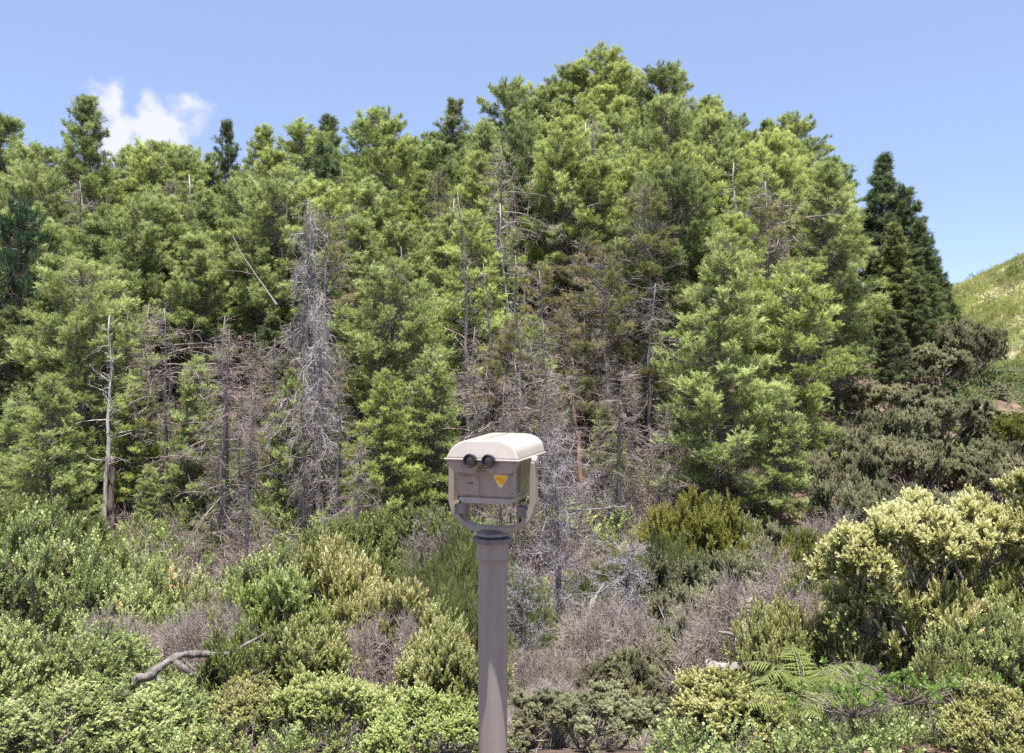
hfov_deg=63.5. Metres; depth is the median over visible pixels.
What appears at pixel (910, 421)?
shrub
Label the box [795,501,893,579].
dead bush
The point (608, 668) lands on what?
heath
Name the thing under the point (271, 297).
leaning trunk
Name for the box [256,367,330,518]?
conifer tree
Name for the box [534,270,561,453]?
dead tree
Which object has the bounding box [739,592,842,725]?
shrub
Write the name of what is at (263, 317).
pine tree
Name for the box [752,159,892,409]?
pine tree
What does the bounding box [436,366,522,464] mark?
dead tree
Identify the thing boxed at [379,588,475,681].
shrub
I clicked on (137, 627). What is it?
dead bush
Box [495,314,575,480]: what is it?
conifer tree
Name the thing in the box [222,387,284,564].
dead tree
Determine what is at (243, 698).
shrub
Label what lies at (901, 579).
shrub
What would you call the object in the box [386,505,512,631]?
dead bush
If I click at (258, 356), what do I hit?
dead tree
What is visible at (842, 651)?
shrub
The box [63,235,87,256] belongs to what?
pine tree
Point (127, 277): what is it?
pine tree
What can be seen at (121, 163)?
pine tree
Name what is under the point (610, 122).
pine tree
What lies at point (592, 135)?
dead tree
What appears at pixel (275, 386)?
dead tree
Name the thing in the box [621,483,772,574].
shrub
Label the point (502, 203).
dead tree
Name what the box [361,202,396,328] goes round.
pine tree
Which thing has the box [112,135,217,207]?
pine tree
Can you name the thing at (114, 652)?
shrub
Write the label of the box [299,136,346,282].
conifer tree
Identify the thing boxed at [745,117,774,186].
pine tree
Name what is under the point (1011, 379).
shrub
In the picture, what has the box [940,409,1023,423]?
shrub
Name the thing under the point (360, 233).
pine tree
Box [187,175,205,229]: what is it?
dead tree
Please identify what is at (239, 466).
dead tree
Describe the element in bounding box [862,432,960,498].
shrub
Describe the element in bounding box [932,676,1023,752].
shrub
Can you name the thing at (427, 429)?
conifer tree
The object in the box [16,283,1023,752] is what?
ground
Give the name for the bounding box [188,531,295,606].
shrub
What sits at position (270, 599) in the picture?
shrub
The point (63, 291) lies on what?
conifer tree
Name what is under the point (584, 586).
shrub
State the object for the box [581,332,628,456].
dead tree
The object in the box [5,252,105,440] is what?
pine tree
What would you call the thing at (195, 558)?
dead brush
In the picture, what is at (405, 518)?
shrub
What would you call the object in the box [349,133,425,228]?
pine tree
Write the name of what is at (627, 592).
dead tree
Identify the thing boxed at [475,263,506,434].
dead tree
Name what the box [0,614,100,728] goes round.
shrub
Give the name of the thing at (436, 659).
shrub
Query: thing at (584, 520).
undergrowth
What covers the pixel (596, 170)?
pine tree
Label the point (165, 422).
dead tree
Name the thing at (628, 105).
pine tree
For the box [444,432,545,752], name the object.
coin binocular viewer
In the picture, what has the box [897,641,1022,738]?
shrub
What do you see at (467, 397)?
dead tree
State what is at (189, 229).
pine tree
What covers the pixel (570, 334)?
dying tree
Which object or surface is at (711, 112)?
pine tree
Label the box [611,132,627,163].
dead tree
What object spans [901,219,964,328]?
conifer tree
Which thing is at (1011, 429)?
shrub
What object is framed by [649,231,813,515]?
conifer tree
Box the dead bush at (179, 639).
[147,574,269,703]
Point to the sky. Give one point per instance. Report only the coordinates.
(937, 85)
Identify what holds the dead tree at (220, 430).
on the ground at (944, 487)
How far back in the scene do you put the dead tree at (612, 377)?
27.67 m
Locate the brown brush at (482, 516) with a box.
[52,416,911,717]
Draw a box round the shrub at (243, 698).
[187,670,296,752]
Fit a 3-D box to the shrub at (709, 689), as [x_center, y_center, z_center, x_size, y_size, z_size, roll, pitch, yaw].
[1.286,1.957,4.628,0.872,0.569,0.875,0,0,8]
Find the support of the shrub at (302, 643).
on the ground at (944, 487)
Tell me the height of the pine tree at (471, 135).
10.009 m
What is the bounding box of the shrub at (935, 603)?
[867,498,1023,724]
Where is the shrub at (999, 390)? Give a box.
[951,389,1011,395]
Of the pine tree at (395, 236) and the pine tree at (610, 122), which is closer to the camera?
the pine tree at (395, 236)
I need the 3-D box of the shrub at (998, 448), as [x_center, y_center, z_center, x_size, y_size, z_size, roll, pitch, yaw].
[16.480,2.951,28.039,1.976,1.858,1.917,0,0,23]
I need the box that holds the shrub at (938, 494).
[860,485,997,586]
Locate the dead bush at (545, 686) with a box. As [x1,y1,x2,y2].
[507,668,624,748]
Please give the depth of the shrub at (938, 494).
21.14 m
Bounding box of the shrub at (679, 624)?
[628,611,755,713]
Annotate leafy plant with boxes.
[783,675,908,718]
[808,671,895,708]
[819,656,964,704]
[887,666,1022,705]
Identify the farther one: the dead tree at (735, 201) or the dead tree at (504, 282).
the dead tree at (735, 201)
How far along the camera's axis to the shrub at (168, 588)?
10.25 m
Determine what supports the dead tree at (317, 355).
on the ground at (944, 487)
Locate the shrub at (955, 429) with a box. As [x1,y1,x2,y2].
[948,425,997,436]
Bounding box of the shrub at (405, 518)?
[383,500,481,579]
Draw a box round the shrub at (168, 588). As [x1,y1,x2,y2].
[111,557,215,623]
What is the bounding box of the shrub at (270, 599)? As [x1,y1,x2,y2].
[204,563,386,695]
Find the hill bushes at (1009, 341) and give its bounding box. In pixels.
[952,252,1023,369]
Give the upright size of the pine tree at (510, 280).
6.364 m
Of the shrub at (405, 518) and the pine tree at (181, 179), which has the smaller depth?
the shrub at (405, 518)
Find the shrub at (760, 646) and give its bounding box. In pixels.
[717,592,820,725]
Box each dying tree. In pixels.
[467,330,548,432]
[497,259,582,413]
[534,305,604,458]
[547,231,631,378]
[549,246,652,431]
[576,178,707,447]
[632,236,713,422]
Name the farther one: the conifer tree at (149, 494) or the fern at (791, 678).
the conifer tree at (149, 494)
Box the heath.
[42,521,1020,719]
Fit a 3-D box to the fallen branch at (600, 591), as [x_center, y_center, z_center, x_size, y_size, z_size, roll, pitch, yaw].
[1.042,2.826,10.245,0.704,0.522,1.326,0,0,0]
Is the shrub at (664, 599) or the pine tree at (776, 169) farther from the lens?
the pine tree at (776, 169)
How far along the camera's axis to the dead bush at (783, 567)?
7.23 m
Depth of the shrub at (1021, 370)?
47.74 m
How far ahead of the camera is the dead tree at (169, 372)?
33.38 m
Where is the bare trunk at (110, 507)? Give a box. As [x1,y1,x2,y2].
[106,456,114,536]
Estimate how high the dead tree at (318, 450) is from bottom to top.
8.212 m
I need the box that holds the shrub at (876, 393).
[839,380,947,434]
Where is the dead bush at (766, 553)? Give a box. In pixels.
[741,540,810,586]
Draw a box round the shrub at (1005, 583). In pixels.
[941,553,1023,693]
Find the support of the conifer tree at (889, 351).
on the ground at (944, 487)
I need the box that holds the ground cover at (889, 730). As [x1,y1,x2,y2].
[0,688,1023,752]
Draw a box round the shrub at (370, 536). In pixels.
[293,509,419,587]
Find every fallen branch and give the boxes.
[575,577,620,641]
[718,597,752,648]
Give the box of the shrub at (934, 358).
[890,341,975,388]
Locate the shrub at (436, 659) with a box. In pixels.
[385,618,516,741]
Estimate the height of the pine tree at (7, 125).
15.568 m
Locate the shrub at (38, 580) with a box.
[0,534,150,646]
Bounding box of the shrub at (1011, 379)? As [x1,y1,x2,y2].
[987,376,1021,381]
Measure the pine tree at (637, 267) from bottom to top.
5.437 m
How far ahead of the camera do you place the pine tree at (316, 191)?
33.80 m
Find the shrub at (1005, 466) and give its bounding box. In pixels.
[950,451,1023,507]
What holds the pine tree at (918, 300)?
on the ground at (944, 487)
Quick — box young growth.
[38,403,741,605]
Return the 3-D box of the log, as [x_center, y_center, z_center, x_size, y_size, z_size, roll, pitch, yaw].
[-1.885,1.800,4.974,0.662,0.368,0.495,0,0,0]
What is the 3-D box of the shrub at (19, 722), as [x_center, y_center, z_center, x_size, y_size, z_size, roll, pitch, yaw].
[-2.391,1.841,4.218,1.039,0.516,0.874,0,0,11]
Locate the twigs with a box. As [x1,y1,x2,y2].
[0,688,1023,752]
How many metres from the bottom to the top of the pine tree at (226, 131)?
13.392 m
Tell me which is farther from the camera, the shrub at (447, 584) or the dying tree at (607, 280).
the dying tree at (607, 280)
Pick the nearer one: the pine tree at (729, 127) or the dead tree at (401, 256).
the dead tree at (401, 256)
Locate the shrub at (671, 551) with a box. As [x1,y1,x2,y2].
[592,521,711,652]
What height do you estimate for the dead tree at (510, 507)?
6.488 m
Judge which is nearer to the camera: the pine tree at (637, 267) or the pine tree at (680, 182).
the pine tree at (680, 182)
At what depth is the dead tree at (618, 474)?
24.44 m
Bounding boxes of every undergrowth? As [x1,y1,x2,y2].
[68,422,1022,703]
[78,285,1023,479]
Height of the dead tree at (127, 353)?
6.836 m
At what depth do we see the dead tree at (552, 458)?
23.19 m
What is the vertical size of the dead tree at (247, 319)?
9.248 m
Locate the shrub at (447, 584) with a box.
[373,560,523,682]
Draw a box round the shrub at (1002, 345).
[929,315,1009,380]
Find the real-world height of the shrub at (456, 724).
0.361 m
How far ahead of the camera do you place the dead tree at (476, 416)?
24.08 m
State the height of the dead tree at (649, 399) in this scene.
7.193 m
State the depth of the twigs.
4.52 m
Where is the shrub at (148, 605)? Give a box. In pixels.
[67,579,202,690]
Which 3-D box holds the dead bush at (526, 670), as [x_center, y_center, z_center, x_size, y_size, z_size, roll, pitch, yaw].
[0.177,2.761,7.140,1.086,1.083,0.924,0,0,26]
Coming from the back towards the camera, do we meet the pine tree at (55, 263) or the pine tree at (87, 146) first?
the pine tree at (87, 146)
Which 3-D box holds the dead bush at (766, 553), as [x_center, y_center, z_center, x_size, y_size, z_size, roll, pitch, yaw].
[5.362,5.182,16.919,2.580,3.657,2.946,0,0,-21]
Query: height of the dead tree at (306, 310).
10.753 m
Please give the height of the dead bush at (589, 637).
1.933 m
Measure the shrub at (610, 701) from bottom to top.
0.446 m
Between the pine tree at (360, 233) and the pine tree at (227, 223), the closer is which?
the pine tree at (360, 233)
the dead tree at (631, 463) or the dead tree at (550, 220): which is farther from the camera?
the dead tree at (550, 220)
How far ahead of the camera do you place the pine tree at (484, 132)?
41.35 m
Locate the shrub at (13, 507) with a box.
[0,490,68,536]
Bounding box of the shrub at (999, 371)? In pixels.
[974,370,1016,373]
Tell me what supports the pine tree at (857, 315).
on the ground at (944, 487)
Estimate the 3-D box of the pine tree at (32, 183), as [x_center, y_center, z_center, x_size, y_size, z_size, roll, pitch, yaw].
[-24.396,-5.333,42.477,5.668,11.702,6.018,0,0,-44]
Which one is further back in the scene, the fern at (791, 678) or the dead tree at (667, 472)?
the dead tree at (667, 472)
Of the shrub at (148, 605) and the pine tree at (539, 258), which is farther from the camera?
the pine tree at (539, 258)
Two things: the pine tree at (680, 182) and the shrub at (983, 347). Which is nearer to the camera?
the pine tree at (680, 182)
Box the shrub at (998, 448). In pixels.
[969,436,1023,460]
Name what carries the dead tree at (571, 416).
on the ground at (944, 487)
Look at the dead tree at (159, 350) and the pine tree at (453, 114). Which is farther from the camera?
the pine tree at (453, 114)
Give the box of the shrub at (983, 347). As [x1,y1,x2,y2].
[922,318,1000,380]
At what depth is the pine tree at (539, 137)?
48.95 m
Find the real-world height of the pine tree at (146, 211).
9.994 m
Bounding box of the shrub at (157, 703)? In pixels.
[77,672,238,752]
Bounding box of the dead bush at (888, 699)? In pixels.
[813,654,903,735]
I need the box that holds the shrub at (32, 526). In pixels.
[0,485,126,643]
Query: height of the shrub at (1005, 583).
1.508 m
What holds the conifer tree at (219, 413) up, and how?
on the ground at (944, 487)
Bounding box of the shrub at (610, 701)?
[507,679,668,752]
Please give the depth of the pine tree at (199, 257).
33.75 m
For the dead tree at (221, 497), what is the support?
on the ground at (944, 487)
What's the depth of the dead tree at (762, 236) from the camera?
33.47 m
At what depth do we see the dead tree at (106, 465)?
24.87 m
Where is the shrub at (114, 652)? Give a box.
[0,613,183,729]
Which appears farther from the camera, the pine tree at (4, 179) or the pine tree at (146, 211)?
the pine tree at (4, 179)
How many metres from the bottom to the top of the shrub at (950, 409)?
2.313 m
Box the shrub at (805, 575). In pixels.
[777,551,927,706]
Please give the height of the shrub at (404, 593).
1.439 m
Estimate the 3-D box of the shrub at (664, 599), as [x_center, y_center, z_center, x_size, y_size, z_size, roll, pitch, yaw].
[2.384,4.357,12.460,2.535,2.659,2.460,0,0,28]
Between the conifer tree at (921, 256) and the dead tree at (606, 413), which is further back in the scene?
the conifer tree at (921, 256)
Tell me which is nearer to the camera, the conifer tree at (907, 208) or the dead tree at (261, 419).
the dead tree at (261, 419)
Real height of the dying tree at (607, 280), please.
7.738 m
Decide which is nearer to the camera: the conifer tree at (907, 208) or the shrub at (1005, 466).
the shrub at (1005, 466)
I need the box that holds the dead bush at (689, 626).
[651,585,730,713]
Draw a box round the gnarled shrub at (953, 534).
[803,467,1023,648]
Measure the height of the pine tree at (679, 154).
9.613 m
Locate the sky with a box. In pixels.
[0,0,1023,287]
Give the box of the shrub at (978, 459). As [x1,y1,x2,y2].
[898,443,1022,494]
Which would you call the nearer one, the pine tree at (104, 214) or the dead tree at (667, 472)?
the dead tree at (667, 472)
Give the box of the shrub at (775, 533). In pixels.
[705,510,828,564]
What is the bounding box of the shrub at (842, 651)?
[775,600,888,720]
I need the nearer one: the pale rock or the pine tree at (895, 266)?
the pale rock
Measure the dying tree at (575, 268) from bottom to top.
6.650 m
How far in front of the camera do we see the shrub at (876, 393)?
30.66 m
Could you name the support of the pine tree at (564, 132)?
on the ground at (944, 487)
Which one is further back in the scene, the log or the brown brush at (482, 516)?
the brown brush at (482, 516)
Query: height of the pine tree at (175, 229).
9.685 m
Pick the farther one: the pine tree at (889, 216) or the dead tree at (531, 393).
the pine tree at (889, 216)
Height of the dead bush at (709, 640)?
1.971 m
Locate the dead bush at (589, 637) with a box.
[541,574,692,699]
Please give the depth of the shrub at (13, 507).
18.99 m
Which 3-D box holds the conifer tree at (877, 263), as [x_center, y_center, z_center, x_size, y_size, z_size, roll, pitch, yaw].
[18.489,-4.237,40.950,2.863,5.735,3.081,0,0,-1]
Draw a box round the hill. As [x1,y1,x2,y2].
[953,259,1023,366]
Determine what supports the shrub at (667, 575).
on the ground at (944, 487)
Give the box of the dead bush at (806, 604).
[782,578,912,730]
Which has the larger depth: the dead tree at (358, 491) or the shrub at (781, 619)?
the dead tree at (358, 491)
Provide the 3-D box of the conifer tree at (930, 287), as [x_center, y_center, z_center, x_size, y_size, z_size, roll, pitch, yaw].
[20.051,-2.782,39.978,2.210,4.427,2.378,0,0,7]
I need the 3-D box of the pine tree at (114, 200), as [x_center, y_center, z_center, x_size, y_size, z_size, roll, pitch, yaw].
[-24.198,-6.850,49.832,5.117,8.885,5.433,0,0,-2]
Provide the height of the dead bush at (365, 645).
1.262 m
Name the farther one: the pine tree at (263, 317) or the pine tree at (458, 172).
the pine tree at (458, 172)
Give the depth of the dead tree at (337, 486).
22.69 m
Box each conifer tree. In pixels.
[0,253,178,506]
[0,305,59,492]
[0,372,104,523]
[0,391,55,498]
[90,368,171,519]
[129,463,169,541]
[145,434,162,478]
[156,352,229,516]
[169,396,217,488]
[212,403,231,452]
[228,442,263,501]
[234,313,291,437]
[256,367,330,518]
[286,344,368,485]
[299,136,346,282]
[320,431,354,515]
[322,397,359,491]
[327,253,461,477]
[338,367,438,522]
[388,343,467,516]
[400,208,516,421]
[470,316,541,432]
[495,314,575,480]
[509,395,559,504]
[575,370,593,410]
[583,401,628,490]
[604,330,630,396]
[621,327,679,450]
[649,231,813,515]
[736,255,868,458]
[740,383,815,530]
[850,284,880,366]
[857,151,908,293]
[865,182,943,296]
[867,234,908,338]
[869,309,917,388]
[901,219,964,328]
[920,275,951,331]
[929,255,961,312]
[944,301,961,324]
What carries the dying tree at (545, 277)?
on the ground at (944, 487)
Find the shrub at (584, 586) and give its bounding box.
[554,545,638,644]
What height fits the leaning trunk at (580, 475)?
4.314 m
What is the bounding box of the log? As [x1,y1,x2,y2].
[131,633,264,687]
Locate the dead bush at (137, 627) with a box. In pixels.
[37,599,169,691]
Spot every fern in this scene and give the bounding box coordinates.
[741,645,875,697]
[742,676,843,721]
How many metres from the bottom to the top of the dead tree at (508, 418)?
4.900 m
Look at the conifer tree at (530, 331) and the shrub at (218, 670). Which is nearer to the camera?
the shrub at (218, 670)
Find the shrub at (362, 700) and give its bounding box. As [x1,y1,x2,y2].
[243,669,407,752]
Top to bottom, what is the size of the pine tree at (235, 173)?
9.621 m
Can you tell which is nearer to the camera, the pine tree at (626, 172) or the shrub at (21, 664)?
the shrub at (21, 664)
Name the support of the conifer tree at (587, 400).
on the ground at (944, 487)
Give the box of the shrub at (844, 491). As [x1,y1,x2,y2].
[802,468,934,583]
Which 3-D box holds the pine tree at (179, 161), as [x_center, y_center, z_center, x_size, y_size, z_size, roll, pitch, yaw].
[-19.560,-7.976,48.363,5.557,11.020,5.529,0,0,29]
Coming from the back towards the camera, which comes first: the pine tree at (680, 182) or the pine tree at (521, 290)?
the pine tree at (521, 290)
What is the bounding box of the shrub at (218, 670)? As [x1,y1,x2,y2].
[190,616,281,703]
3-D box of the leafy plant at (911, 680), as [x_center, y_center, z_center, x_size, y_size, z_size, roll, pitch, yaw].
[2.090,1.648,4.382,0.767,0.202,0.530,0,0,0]
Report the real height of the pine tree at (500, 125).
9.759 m
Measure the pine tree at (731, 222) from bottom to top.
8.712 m
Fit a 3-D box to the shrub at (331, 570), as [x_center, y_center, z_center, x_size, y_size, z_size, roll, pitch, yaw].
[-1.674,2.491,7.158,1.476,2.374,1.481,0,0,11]
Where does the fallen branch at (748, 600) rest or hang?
on the ground at (944, 487)
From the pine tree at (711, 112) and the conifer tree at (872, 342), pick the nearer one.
the conifer tree at (872, 342)
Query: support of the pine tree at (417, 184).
on the ground at (944, 487)
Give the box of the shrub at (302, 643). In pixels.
[251,607,367,725]
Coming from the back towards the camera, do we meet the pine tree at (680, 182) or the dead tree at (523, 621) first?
the pine tree at (680, 182)
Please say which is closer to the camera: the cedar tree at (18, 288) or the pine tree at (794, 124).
the cedar tree at (18, 288)
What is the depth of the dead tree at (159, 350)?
35.64 m
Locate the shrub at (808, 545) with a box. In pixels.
[769,525,833,586]
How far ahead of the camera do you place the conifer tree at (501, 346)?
26.56 m
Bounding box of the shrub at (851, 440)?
[815,426,904,483]
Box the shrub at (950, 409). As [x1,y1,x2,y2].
[899,392,996,447]
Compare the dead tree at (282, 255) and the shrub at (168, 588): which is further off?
the dead tree at (282, 255)
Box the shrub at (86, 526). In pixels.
[0,509,145,622]
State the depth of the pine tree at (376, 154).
49.97 m
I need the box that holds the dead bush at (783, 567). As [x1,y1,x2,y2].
[732,534,908,722]
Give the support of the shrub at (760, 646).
on the ground at (944, 487)
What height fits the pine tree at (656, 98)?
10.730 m
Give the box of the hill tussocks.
[953,256,1023,369]
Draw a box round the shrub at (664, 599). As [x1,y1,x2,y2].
[595,580,745,658]
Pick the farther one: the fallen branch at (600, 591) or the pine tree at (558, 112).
the pine tree at (558, 112)
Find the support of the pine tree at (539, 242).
on the ground at (944, 487)
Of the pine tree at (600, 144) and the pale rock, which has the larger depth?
the pine tree at (600, 144)
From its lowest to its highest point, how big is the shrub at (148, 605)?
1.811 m
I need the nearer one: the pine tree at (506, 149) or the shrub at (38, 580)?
the shrub at (38, 580)
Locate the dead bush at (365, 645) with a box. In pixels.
[338,598,422,732]
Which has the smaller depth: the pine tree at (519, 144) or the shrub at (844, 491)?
the shrub at (844, 491)
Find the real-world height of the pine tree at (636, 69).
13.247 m
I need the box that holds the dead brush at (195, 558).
[44,390,714,698]
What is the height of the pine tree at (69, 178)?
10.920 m
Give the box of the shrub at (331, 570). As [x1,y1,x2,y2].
[253,529,394,638]
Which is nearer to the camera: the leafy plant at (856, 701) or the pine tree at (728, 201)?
the leafy plant at (856, 701)
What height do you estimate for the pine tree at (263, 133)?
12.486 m
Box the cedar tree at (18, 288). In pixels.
[0,185,81,442]
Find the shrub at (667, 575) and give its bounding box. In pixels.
[611,546,802,613]
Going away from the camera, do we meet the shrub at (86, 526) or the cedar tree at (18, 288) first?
the shrub at (86, 526)
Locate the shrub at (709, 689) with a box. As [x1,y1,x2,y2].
[665,664,815,752]
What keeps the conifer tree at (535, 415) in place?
on the ground at (944, 487)
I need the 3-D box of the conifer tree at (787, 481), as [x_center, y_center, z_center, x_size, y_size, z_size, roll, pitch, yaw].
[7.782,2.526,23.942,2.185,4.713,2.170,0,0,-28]
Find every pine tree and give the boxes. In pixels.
[0,111,42,199]
[0,158,87,238]
[0,171,11,194]
[0,174,9,211]
[0,201,67,326]
[0,216,85,349]
[0,270,25,381]
[3,139,66,210]
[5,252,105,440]
[43,92,129,227]
[44,207,79,242]
[56,162,90,227]
[58,260,163,439]
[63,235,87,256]
[64,218,127,370]
[65,203,134,353]
[89,191,126,210]
[90,190,186,385]
[99,144,145,201]
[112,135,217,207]
[115,193,209,400]
[127,146,220,216]
[144,220,224,397]
[150,231,245,399]
[153,143,226,210]
[153,170,216,226]
[166,191,215,308]
[192,188,234,354]
[203,151,227,213]
[205,229,227,354]
[210,117,245,201]
[210,172,280,380]
[210,192,274,359]
[211,168,275,227]
[220,174,334,361]
[237,123,277,179]
[252,196,335,376]
[253,146,299,196]
[267,163,310,200]
[272,115,335,174]
[273,173,395,378]
[309,213,409,429]
[315,111,348,162]
[331,104,426,180]
[335,174,418,329]
[345,168,376,199]
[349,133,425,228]
[357,145,383,186]
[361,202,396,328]
[374,221,436,354]
[377,134,445,212]
[398,207,437,295]
[399,132,441,171]
[399,169,438,334]
[413,209,490,383]
[415,138,460,204]
[417,130,450,154]
[423,149,532,333]
[430,204,452,244]
[432,96,472,162]
[439,145,469,199]
[443,147,519,244]
[452,142,518,179]
[454,118,529,304]
[458,120,512,158]
[461,73,547,154]
[471,251,538,380]
[493,119,546,311]
[495,134,519,161]
[497,115,532,138]
[507,181,534,294]
[516,134,610,325]
[517,105,536,138]
[520,115,608,339]
[520,206,569,326]
[528,82,571,139]
[529,133,544,153]
[531,58,595,123]
[534,102,576,139]
[548,40,652,131]
[549,126,591,159]
[552,156,639,343]
[578,83,637,150]
[585,59,651,126]
[587,131,623,185]
[588,112,637,159]
[598,149,673,291]
[600,152,653,281]
[601,160,737,426]
[605,132,628,161]
[617,95,644,158]
[621,92,709,179]
[627,58,708,147]
[629,228,663,306]
[633,139,718,313]
[642,90,694,145]
[644,115,680,161]
[666,142,731,232]
[674,211,783,437]
[688,104,743,183]
[689,93,730,127]
[693,114,745,216]
[700,110,759,154]
[707,167,741,217]
[720,123,746,205]
[721,127,808,260]
[729,124,757,185]
[736,151,828,308]
[743,134,813,194]
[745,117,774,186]
[746,108,837,176]
[748,130,808,180]
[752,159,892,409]
[757,189,814,274]
[796,162,870,283]
[807,173,873,245]
[810,191,869,379]
[817,154,868,214]
[867,221,925,340]
[872,211,907,319]
[898,273,942,368]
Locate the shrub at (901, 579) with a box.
[864,558,1001,708]
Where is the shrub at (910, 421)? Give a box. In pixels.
[851,404,939,446]
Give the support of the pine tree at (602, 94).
on the ground at (944, 487)
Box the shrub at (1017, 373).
[997,369,1023,376]
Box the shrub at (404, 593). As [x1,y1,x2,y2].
[325,575,474,716]
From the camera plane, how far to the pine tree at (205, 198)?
41.49 m
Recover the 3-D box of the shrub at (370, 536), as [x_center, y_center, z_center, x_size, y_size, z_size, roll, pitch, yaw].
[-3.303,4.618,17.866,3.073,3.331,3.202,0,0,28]
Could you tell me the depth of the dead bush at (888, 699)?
4.95 m
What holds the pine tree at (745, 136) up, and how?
on the ground at (944, 487)
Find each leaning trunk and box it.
[213,236,277,306]
[563,363,582,503]
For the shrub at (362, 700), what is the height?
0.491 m
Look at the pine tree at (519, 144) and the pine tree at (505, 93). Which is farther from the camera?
the pine tree at (505, 93)
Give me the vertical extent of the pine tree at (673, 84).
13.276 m
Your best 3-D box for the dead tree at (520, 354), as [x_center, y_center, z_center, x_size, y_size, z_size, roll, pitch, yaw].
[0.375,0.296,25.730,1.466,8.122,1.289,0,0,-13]
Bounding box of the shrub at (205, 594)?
[162,574,239,701]
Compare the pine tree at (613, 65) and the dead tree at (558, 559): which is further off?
the pine tree at (613, 65)
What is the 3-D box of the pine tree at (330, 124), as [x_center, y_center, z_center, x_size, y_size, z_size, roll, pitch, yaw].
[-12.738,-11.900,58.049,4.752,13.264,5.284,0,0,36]
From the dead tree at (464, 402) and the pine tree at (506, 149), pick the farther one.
the pine tree at (506, 149)
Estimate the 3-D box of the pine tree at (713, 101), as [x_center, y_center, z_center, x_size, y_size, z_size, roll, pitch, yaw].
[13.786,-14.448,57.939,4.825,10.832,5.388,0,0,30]
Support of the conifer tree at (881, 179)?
on the ground at (944, 487)
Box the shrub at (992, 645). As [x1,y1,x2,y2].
[904,583,1023,724]
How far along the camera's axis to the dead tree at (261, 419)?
27.05 m
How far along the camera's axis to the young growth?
24.07 m
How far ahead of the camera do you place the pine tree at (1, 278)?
30.79 m
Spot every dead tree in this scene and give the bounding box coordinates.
[52,171,114,258]
[66,315,142,529]
[90,310,162,482]
[110,298,226,523]
[114,304,173,494]
[134,220,206,397]
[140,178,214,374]
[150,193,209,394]
[157,262,182,414]
[158,323,270,549]
[162,402,200,492]
[183,316,253,536]
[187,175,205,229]
[214,382,266,533]
[217,342,285,496]
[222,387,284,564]
[229,339,274,513]
[234,333,282,495]
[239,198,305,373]
[242,339,288,502]
[255,321,314,517]
[257,196,352,513]
[257,200,296,349]
[262,201,377,448]
[272,319,334,485]
[275,371,324,533]
[278,299,344,468]
[288,293,348,534]
[305,348,371,524]
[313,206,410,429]
[322,437,386,522]
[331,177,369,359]
[346,305,390,465]
[397,250,419,409]
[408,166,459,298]
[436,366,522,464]
[437,327,496,523]
[441,141,556,362]
[446,192,484,439]
[456,361,474,436]
[464,360,482,437]
[471,377,524,556]
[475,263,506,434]
[475,561,580,684]
[487,380,520,514]
[488,205,518,385]
[496,357,549,564]
[502,255,532,432]
[509,409,631,662]
[510,185,520,301]
[510,318,583,577]
[510,370,599,505]
[516,342,553,504]
[518,138,589,320]
[520,181,532,315]
[532,362,578,517]
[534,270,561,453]
[535,387,581,551]
[544,176,608,344]
[548,357,596,501]
[552,114,616,178]
[556,530,686,716]
[567,365,681,533]
[576,274,692,471]
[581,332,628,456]
[583,420,610,507]
[584,233,643,401]
[584,327,622,445]
[589,385,615,494]
[592,333,628,457]
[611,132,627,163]
[612,386,655,513]
[620,395,638,473]
[623,378,637,448]
[632,406,699,527]
[719,162,741,214]
[728,195,827,395]
[730,183,817,371]
[735,174,843,401]
[750,184,774,331]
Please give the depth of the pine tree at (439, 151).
47.45 m
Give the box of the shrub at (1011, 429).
[986,412,1023,452]
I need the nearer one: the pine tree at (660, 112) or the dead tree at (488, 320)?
the dead tree at (488, 320)
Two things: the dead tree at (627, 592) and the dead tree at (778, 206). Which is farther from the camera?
the dead tree at (778, 206)
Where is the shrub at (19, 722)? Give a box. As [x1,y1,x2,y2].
[0,676,134,752]
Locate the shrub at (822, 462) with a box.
[792,444,890,523]
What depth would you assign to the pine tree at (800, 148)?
45.37 m
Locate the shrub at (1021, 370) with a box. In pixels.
[1006,367,1023,373]
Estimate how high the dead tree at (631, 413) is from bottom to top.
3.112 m
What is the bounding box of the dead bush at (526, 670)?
[507,641,593,717]
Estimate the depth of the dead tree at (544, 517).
22.37 m
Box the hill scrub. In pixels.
[948,252,1023,369]
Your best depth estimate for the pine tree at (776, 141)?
38.32 m
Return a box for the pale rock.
[704,659,747,671]
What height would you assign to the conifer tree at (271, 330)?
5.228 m
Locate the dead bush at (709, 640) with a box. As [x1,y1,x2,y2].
[653,559,819,699]
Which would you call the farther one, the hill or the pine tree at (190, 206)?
the hill
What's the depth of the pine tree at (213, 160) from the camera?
51.86 m
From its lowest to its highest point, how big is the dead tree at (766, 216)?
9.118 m
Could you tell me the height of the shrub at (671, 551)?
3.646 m
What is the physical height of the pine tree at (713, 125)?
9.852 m
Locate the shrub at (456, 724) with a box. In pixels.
[349,684,513,752]
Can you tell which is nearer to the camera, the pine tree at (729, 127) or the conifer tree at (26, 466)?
the conifer tree at (26, 466)
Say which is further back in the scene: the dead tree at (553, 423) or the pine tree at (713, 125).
the pine tree at (713, 125)
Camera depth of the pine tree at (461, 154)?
47.34 m
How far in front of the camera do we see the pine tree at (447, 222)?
34.00 m
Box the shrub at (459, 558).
[384,519,567,670]
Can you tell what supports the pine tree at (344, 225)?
on the ground at (944, 487)
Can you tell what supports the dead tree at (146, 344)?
on the ground at (944, 487)
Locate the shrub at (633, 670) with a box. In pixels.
[566,642,693,718]

